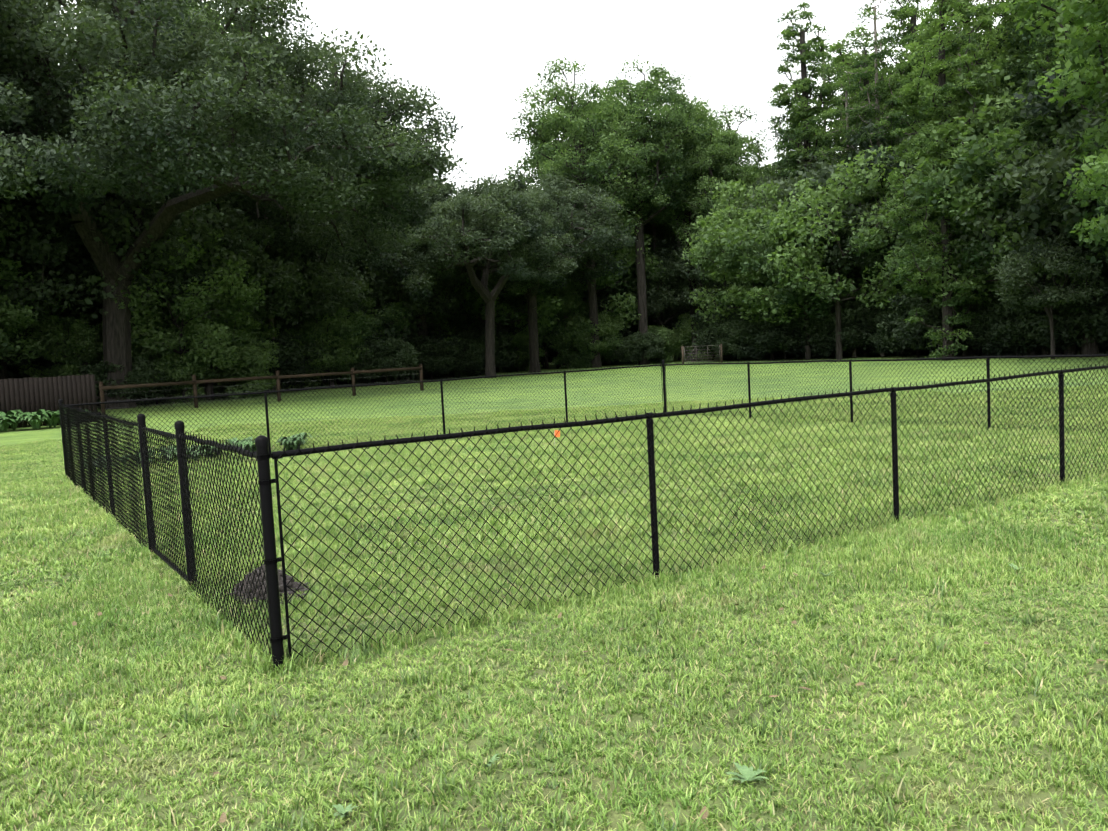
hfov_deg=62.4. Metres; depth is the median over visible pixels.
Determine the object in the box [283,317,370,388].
light shrub
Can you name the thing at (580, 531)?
grass
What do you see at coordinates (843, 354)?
dark understory tree
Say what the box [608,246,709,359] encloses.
dark understory tree
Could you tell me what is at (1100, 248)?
dark understory tree
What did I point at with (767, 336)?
thicket shrub
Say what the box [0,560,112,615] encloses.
grass
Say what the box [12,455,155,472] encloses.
grass
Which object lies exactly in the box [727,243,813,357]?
understory tree
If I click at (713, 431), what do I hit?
grass
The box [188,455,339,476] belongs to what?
grass
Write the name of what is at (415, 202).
slim pine tree
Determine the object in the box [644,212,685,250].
oak tree
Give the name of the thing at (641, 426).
grass
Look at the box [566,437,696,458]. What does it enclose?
grass
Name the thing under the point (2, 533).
grass
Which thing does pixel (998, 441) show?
grass
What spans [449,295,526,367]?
thicket shrub
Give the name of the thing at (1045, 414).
grass
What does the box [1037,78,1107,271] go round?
understory tree
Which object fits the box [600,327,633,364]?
thicket shrub
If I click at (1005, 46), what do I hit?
slim pine tree
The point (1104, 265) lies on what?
cypress tree
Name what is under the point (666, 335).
light shrub
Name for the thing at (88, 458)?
chain link fence fabric
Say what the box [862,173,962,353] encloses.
dark understory tree
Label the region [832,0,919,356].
slim cypress tree
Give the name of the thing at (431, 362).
thicket shrub
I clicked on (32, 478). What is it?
grass
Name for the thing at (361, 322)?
understory tree
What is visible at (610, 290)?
dark understory tree
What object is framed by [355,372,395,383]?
light shrub
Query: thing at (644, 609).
grass
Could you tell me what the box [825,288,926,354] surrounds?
thicket shrub
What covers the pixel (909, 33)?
cypress tree
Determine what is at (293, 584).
dirt pile
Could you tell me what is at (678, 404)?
grass
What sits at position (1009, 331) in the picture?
thicket shrub
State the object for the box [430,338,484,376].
thicket shrub
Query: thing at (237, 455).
grass
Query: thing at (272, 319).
slim pine tree
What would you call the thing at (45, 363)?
thicket shrub
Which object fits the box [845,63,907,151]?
slim pine tree
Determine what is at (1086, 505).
grass
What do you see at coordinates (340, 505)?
grass
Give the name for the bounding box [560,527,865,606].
grass
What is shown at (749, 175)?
tall tree
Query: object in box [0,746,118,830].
grass
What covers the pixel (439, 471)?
grass
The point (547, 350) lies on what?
thicket shrub
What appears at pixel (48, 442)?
grass
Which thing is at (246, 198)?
oak tree
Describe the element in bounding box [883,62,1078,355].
understory tree
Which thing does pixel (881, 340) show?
thicket shrub
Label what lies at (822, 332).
thicket shrub
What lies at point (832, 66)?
slim pine tree
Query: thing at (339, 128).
live oak tree
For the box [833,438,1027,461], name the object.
grass
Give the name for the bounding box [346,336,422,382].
thicket shrub
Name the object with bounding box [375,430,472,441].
grass
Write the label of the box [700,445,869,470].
grass
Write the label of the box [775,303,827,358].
thicket shrub
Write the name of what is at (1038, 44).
tall tree
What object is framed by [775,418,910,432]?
grass
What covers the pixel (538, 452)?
grass
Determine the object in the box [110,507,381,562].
grass
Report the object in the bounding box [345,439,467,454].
grass
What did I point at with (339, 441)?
grass
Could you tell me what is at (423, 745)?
grass
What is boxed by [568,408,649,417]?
grass
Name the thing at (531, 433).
grass
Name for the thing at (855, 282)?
understory tree
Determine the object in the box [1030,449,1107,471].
grass
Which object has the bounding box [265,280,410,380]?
thicket shrub
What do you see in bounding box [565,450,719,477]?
grass
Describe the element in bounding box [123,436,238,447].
grass
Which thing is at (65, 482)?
grass
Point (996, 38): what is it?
cypress tree
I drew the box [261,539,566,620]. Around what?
grass
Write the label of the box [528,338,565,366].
thicket shrub
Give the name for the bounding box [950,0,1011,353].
slim cypress tree
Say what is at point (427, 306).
dark understory tree
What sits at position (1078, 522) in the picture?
grass
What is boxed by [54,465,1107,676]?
grass
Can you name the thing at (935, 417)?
grass
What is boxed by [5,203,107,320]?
dark understory tree
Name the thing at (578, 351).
light shrub
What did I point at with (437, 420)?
grass
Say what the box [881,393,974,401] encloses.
grass
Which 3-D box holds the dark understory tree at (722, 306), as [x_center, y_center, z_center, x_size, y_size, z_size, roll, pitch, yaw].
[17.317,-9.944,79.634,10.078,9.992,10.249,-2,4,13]
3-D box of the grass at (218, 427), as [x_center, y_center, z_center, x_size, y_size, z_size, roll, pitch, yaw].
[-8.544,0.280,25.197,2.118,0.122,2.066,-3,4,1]
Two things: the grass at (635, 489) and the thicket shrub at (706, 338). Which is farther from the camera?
the thicket shrub at (706, 338)
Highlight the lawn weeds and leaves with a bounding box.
[6,472,1107,822]
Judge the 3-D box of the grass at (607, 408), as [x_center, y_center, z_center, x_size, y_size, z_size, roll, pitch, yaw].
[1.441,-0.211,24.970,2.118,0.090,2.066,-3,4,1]
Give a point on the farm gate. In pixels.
(683, 350)
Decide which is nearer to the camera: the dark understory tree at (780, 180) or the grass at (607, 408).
the grass at (607, 408)
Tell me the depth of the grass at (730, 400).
25.14 m
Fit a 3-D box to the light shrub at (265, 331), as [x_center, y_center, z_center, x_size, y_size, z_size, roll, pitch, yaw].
[-18.377,-3.291,55.986,6.175,4.859,5.972,-1,5,26]
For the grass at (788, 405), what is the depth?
22.43 m
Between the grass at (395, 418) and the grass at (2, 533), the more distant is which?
the grass at (395, 418)
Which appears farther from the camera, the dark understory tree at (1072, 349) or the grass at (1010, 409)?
the dark understory tree at (1072, 349)
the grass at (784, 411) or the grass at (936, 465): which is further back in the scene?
the grass at (784, 411)
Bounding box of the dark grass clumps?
[0,435,1107,830]
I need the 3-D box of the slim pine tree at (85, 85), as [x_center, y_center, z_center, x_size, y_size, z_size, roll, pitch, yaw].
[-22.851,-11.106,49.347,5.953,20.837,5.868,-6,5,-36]
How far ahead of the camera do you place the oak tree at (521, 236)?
59.21 m
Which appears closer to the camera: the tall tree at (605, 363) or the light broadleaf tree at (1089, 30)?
the light broadleaf tree at (1089, 30)
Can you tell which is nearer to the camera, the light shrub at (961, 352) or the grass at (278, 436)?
the grass at (278, 436)
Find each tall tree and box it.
[0,38,69,411]
[502,55,657,367]
[540,139,653,364]
[561,138,633,362]
[563,55,710,364]
[618,81,753,360]
[643,175,707,359]
[662,104,776,359]
[985,0,1081,108]
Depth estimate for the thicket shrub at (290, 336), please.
56.87 m
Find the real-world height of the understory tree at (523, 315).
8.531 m
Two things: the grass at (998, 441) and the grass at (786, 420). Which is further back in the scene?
the grass at (786, 420)
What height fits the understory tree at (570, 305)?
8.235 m
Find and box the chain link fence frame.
[58,354,1107,670]
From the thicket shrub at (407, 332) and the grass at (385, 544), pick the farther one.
the thicket shrub at (407, 332)
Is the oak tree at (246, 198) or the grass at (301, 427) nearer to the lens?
the grass at (301, 427)
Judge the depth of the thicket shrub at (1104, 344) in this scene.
44.69 m
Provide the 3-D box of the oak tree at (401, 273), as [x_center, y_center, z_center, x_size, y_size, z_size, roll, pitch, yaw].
[-15.063,-10.997,65.389,17.691,17.507,16.000,0,5,34]
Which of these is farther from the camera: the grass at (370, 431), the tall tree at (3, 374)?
the tall tree at (3, 374)
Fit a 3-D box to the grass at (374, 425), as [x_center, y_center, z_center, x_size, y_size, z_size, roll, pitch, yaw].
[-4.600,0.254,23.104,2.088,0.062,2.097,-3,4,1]
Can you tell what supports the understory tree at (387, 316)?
on the ground at (410, 403)
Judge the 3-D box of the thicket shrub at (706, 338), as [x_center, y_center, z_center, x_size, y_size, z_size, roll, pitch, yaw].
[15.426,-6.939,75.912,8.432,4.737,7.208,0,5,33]
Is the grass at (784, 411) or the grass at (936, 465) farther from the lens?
the grass at (784, 411)
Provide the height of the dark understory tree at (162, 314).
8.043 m
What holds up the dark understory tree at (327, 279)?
on the ground at (410, 403)
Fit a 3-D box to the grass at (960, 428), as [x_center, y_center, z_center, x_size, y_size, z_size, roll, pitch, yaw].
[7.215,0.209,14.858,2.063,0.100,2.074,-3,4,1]
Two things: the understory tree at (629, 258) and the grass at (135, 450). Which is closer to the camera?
the grass at (135, 450)
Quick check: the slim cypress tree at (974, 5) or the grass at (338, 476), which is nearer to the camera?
the grass at (338, 476)
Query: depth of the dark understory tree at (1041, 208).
42.39 m
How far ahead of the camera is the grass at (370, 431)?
21.17 m
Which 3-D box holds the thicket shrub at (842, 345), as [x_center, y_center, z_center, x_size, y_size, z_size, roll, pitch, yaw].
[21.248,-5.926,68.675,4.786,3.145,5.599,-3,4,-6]
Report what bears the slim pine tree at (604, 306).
on the ground at (410, 403)
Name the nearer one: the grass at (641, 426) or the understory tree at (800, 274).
the grass at (641, 426)
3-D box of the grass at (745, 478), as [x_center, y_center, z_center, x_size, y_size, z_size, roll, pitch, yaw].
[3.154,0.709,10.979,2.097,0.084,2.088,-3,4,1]
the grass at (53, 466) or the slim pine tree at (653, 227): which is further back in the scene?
the slim pine tree at (653, 227)
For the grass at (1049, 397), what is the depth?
20.82 m
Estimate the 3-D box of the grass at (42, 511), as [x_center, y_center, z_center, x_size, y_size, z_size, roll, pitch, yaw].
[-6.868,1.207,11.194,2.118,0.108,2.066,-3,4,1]
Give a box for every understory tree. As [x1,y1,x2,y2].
[0,138,266,403]
[0,183,102,337]
[0,257,44,367]
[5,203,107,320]
[18,299,102,382]
[39,177,275,323]
[97,300,209,338]
[113,228,266,402]
[141,194,314,394]
[248,198,378,389]
[281,293,374,386]
[313,249,420,383]
[352,240,464,380]
[353,282,413,383]
[436,252,564,368]
[495,289,557,370]
[522,275,598,368]
[538,208,665,360]
[571,252,658,364]
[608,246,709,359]
[621,285,668,328]
[646,232,732,359]
[682,179,815,359]
[694,271,755,357]
[702,230,775,356]
[714,181,871,359]
[722,148,883,356]
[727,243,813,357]
[752,145,914,359]
[757,181,890,356]
[771,118,926,355]
[824,269,912,299]
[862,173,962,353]
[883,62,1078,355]
[887,202,1003,354]
[908,89,1102,354]
[923,75,1067,353]
[945,123,1097,354]
[976,278,1018,319]
[983,20,1107,238]
[989,231,1107,358]
[1015,142,1107,255]
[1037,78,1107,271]
[1047,132,1107,251]
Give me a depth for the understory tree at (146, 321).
44.65 m
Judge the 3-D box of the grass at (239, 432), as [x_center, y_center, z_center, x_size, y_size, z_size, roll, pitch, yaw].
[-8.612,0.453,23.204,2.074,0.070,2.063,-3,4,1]
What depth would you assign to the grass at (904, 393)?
24.67 m
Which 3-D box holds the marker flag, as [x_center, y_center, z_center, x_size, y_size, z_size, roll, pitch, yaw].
[0.054,0.413,15.626,0.109,0.330,0.011,-4,4,-13]
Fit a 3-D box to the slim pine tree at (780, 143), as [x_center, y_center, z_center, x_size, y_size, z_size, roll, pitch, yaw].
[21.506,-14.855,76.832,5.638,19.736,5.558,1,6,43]
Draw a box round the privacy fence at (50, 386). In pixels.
[0,374,100,428]
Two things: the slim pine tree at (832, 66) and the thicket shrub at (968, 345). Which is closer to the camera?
the thicket shrub at (968, 345)
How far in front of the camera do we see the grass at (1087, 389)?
22.89 m
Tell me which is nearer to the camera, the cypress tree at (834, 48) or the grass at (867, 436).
the grass at (867, 436)
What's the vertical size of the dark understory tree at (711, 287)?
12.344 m
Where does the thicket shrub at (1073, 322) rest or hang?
on the ground at (410, 403)
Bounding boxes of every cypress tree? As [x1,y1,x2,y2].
[757,69,819,178]
[766,2,843,357]
[784,34,848,159]
[813,80,875,357]
[816,24,908,355]
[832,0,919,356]
[872,0,937,137]
[874,0,951,354]
[878,0,1011,359]
[898,5,960,115]
[907,0,1007,354]
[912,1,1001,355]
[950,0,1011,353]
[975,0,1062,354]
[986,20,1022,114]
[1019,0,1105,354]
[1071,14,1107,270]
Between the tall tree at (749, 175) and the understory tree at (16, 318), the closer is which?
the understory tree at (16, 318)
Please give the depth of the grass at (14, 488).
13.81 m
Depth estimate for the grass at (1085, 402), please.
18.86 m
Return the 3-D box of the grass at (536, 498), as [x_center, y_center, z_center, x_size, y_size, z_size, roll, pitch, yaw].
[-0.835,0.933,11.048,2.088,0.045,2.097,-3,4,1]
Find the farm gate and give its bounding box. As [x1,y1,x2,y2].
[681,344,722,363]
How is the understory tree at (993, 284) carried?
on the ground at (410, 403)
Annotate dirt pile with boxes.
[222,564,310,609]
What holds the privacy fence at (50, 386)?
on the ground at (410, 403)
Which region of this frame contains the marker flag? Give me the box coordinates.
[554,430,559,442]
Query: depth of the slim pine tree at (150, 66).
47.15 m
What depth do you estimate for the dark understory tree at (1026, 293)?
42.47 m
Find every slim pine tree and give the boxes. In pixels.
[67,23,145,398]
[94,3,211,395]
[128,0,227,399]
[219,11,265,389]
[238,35,297,390]
[389,133,435,380]
[524,110,586,367]
[575,99,628,364]
[631,127,674,359]
[665,129,679,248]
[700,128,749,192]
[761,162,778,178]
[769,121,828,178]
[811,51,890,353]
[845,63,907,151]
[968,21,1034,113]
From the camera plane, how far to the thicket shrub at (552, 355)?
89.46 m
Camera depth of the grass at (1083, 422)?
15.17 m
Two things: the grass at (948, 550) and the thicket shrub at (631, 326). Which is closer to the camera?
the grass at (948, 550)
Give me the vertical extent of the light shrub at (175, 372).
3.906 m
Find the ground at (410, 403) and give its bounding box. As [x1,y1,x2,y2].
[0,349,1107,830]
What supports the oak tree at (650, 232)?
on the ground at (410, 403)
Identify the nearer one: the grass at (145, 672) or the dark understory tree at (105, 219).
the grass at (145, 672)
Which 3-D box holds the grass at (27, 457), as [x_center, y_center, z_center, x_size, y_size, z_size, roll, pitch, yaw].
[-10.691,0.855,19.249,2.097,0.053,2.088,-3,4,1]
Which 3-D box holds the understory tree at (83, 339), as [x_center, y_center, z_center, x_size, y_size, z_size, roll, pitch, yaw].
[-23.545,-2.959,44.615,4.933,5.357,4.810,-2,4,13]
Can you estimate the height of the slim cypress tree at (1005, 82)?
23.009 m
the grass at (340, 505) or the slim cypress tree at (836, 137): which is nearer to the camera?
the grass at (340, 505)
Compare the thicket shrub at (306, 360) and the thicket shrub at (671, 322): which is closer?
the thicket shrub at (306, 360)
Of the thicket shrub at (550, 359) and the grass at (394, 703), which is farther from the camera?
the thicket shrub at (550, 359)
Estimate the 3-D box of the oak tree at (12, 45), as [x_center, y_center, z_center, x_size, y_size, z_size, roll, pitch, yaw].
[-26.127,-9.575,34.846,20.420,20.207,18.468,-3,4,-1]
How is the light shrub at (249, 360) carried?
on the ground at (410, 403)
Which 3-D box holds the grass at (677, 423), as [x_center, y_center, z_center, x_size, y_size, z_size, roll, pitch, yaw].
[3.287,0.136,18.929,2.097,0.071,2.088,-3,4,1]
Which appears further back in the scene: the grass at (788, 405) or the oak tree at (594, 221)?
the oak tree at (594, 221)
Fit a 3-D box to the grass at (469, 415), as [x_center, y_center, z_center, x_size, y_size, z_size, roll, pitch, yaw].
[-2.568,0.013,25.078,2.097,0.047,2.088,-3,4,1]
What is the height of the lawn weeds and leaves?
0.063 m
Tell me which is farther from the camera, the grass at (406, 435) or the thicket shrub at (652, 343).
the thicket shrub at (652, 343)
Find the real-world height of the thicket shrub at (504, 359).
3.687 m
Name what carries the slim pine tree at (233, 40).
on the ground at (410, 403)
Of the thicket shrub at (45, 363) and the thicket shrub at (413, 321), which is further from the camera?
the thicket shrub at (413, 321)
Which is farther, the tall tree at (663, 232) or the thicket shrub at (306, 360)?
the tall tree at (663, 232)
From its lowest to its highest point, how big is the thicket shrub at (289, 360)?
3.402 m
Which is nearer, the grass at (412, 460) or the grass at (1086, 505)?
the grass at (1086, 505)
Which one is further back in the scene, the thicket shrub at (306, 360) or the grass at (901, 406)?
the thicket shrub at (306, 360)
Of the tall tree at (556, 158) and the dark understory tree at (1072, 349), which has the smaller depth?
the dark understory tree at (1072, 349)
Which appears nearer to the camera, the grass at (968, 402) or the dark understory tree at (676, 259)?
the grass at (968, 402)
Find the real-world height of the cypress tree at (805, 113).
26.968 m
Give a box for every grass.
[0,443,68,454]
[0,449,102,463]
[0,454,20,457]
[0,459,63,472]
[0,467,113,487]
[0,478,175,504]
[0,483,49,497]
[0,496,107,530]
[0,514,199,569]
[0,528,21,537]
[0,548,334,630]
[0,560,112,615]
[0,615,254,757]
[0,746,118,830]
[2,436,95,445]
[9,726,566,830]
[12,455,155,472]
[28,489,259,528]
[30,440,151,452]
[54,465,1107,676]
[55,462,224,484]
[73,444,190,459]
[98,432,174,441]
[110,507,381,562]
[117,451,242,467]
[117,604,565,752]
[120,469,306,497]
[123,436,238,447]
[163,428,260,438]
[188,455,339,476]
[192,422,288,431]
[197,438,279,450]
[212,484,416,518]
[218,431,321,441]
[228,445,355,461]
[240,423,338,435]
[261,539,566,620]
[270,418,358,427]
[271,434,386,449]
[272,464,434,492]
[306,427,399,438]
[310,445,454,471]
[323,421,410,431]
[342,500,567,552]
[344,415,427,424]
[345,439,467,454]
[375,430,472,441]
[386,478,567,510]
[389,421,484,434]
[404,415,492,426]
[415,456,569,485]
[422,412,494,418]
[440,443,567,464]
[456,435,567,450]
[466,427,569,439]
[479,418,568,429]
[487,413,569,422]
[492,407,569,416]
[541,708,1107,830]
[549,589,1019,733]
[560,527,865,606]
[561,492,793,541]
[564,470,749,502]
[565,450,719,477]
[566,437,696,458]
[567,427,682,444]
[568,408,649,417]
[568,413,659,424]
[568,420,669,433]
[569,404,644,412]
[640,400,721,408]
[648,405,731,412]
[658,409,748,420]
[662,416,768,428]
[670,421,792,438]
[682,430,827,452]
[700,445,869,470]
[714,396,785,405]
[718,459,932,493]
[723,401,817,409]
[741,405,841,415]
[745,480,1019,529]
[753,411,874,423]
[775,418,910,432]
[784,394,867,398]
[792,514,1107,592]
[799,426,960,445]
[801,396,901,405]
[823,401,932,411]
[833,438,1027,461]
[846,405,977,418]
[863,389,951,396]
[867,578,1107,712]
[877,412,1022,426]
[878,453,1102,485]
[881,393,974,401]
[909,395,1027,407]
[916,419,1088,438]
[934,475,1107,520]
[946,403,1079,413]
[954,388,1069,397]
[965,430,1107,454]
[983,409,1107,420]
[997,393,1105,402]
[1015,696,1107,790]
[1026,515,1107,549]
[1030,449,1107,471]
[1032,415,1107,432]
[1038,384,1107,393]
[1038,397,1107,408]
[1075,390,1107,395]
[1084,408,1107,411]
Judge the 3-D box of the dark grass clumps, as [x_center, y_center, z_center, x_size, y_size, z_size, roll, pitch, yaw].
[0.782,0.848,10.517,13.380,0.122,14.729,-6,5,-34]
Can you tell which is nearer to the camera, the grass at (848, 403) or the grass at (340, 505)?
the grass at (340, 505)
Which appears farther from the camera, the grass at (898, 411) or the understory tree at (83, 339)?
the understory tree at (83, 339)
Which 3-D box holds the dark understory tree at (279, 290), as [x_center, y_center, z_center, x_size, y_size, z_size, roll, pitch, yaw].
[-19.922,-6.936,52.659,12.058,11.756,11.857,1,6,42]
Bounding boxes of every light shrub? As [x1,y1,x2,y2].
[131,336,205,403]
[157,309,279,399]
[210,321,299,391]
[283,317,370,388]
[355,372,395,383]
[444,337,481,376]
[500,331,545,371]
[549,312,624,368]
[631,325,681,363]
[669,310,718,361]
[921,287,997,355]
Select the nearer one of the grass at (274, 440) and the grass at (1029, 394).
the grass at (274, 440)
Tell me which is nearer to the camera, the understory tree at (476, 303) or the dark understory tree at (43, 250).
the dark understory tree at (43, 250)
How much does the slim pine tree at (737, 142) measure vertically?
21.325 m
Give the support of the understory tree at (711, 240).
on the ground at (410, 403)
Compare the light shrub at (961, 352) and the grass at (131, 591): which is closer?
the grass at (131, 591)
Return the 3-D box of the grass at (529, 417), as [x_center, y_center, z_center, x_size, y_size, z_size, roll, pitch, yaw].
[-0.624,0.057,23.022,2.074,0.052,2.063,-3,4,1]
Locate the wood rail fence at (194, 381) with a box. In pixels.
[99,364,423,414]
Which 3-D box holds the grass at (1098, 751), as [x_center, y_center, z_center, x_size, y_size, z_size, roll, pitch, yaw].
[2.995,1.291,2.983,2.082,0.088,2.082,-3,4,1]
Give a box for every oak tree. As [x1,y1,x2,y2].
[0,0,167,215]
[0,0,466,408]
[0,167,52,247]
[63,118,272,394]
[275,205,390,382]
[288,161,458,384]
[349,175,505,378]
[401,174,577,377]
[459,168,637,372]
[621,218,684,287]
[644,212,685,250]
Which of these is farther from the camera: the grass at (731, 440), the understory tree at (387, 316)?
the understory tree at (387, 316)
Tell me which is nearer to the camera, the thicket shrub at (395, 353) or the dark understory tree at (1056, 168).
the dark understory tree at (1056, 168)
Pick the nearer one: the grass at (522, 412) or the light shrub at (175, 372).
the grass at (522, 412)
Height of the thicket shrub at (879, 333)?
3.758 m
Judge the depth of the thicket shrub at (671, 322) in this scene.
86.34 m
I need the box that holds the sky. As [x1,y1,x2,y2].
[47,0,1003,196]
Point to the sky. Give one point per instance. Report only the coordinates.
(475, 55)
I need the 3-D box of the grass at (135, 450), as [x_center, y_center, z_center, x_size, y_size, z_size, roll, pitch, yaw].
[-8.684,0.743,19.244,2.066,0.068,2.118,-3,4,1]
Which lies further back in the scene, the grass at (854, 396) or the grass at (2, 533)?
the grass at (854, 396)
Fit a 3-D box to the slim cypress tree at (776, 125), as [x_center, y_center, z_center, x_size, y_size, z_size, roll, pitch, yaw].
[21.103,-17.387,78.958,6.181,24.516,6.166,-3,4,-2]
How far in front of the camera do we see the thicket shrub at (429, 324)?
69.95 m
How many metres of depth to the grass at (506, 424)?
21.22 m
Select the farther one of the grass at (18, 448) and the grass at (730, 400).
the grass at (730, 400)
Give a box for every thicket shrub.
[0,252,101,404]
[34,343,102,405]
[77,355,177,405]
[223,336,311,391]
[239,310,332,347]
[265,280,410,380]
[269,331,337,389]
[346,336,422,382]
[379,316,417,341]
[383,309,451,341]
[409,335,464,378]
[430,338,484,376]
[448,328,519,374]
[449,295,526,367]
[478,297,554,366]
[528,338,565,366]
[543,299,632,360]
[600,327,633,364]
[611,331,665,364]
[615,321,650,360]
[633,305,684,358]
[690,304,778,359]
[710,315,792,359]
[737,302,818,359]
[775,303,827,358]
[800,299,885,357]
[812,345,863,357]
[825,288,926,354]
[870,298,968,355]
[871,311,941,356]
[887,287,995,354]
[927,289,1019,355]
[962,306,1060,355]
[979,290,1067,355]
[991,295,1106,355]
[1015,276,1098,354]
[1030,271,1107,348]
[1078,277,1107,353]
[1081,339,1107,350]
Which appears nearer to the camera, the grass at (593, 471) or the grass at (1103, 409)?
the grass at (593, 471)
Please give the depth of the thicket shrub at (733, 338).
71.90 m
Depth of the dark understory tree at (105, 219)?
43.08 m
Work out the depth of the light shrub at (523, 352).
76.24 m
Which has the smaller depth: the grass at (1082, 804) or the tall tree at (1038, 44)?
the grass at (1082, 804)
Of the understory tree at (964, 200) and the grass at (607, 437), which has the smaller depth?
the grass at (607, 437)
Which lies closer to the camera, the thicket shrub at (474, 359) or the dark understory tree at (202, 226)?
the dark understory tree at (202, 226)
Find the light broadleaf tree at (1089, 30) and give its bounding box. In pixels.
[999,0,1107,245]
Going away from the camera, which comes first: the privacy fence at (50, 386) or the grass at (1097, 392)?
the grass at (1097, 392)
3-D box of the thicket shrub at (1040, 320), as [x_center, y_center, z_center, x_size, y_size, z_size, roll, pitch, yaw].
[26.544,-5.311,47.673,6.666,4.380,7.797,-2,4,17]
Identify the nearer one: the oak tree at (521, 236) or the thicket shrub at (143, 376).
the thicket shrub at (143, 376)
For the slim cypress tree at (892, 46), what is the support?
on the ground at (410, 403)
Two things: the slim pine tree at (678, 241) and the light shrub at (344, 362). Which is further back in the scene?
the slim pine tree at (678, 241)
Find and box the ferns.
[0,409,311,467]
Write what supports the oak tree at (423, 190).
on the ground at (410, 403)
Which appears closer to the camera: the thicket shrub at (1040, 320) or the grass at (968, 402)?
the grass at (968, 402)
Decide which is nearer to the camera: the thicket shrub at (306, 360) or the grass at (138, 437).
the grass at (138, 437)
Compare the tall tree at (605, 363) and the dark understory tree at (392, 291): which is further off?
the tall tree at (605, 363)
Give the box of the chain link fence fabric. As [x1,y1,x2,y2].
[60,352,1107,660]
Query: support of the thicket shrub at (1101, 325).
on the ground at (410, 403)
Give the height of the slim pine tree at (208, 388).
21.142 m
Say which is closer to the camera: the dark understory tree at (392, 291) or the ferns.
the ferns
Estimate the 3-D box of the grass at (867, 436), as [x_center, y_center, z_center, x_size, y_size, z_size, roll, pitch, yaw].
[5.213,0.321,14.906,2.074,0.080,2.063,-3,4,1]
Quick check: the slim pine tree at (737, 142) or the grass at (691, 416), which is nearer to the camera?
the grass at (691, 416)
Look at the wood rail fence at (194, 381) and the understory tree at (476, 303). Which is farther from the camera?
the understory tree at (476, 303)
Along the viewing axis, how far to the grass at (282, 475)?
13.10 m
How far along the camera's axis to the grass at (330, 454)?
16.59 m
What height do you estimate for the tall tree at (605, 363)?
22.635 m
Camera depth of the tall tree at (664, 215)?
78.76 m
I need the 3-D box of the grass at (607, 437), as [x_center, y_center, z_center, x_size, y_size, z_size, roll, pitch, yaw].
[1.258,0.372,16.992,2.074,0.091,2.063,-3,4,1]
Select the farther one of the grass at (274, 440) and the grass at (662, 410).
the grass at (662, 410)
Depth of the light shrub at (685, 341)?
82.74 m
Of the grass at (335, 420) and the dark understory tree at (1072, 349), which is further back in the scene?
the dark understory tree at (1072, 349)
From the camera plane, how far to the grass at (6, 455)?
19.96 m
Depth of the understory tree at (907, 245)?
55.31 m
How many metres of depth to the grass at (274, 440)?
19.61 m
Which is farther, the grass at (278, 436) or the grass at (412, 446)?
the grass at (278, 436)
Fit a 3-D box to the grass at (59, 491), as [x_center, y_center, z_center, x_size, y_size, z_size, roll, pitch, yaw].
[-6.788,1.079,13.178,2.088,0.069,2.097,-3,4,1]
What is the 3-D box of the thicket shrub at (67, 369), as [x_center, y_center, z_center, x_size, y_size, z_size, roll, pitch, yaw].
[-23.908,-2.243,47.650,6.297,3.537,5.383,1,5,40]
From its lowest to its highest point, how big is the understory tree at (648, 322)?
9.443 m
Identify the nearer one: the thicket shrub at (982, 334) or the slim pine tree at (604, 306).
the thicket shrub at (982, 334)
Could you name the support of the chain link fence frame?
on the ground at (410, 403)
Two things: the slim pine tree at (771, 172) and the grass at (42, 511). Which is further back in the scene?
the slim pine tree at (771, 172)
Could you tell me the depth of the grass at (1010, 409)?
18.63 m
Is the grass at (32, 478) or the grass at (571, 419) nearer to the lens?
the grass at (32, 478)
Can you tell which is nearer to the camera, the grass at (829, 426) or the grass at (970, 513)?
the grass at (970, 513)
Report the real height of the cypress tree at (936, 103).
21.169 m
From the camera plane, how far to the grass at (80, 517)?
10.87 m
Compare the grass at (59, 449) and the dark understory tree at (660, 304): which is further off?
the dark understory tree at (660, 304)
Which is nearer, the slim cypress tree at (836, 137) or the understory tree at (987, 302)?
the understory tree at (987, 302)
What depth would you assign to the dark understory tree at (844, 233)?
60.72 m
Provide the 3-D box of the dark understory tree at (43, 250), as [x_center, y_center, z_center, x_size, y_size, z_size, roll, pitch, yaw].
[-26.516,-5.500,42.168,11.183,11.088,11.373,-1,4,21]
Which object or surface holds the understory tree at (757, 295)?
on the ground at (410, 403)
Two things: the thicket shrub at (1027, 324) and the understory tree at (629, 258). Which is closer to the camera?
the thicket shrub at (1027, 324)
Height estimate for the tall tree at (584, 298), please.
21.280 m
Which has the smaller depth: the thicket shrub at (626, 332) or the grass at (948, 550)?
the grass at (948, 550)
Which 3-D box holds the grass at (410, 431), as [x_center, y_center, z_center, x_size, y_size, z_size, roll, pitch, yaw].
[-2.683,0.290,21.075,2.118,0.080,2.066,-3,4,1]
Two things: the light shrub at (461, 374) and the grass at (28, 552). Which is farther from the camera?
the light shrub at (461, 374)
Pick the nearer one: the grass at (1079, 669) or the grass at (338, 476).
the grass at (1079, 669)
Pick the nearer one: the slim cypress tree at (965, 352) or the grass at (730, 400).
the grass at (730, 400)
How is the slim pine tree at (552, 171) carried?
on the ground at (410, 403)
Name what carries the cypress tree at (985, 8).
on the ground at (410, 403)
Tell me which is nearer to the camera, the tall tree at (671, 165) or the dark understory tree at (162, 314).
the dark understory tree at (162, 314)
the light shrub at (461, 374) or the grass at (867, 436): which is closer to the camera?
the grass at (867, 436)
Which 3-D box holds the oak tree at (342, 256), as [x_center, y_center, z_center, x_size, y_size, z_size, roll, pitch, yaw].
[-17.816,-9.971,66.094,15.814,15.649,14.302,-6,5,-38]
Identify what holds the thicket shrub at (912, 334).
on the ground at (410, 403)

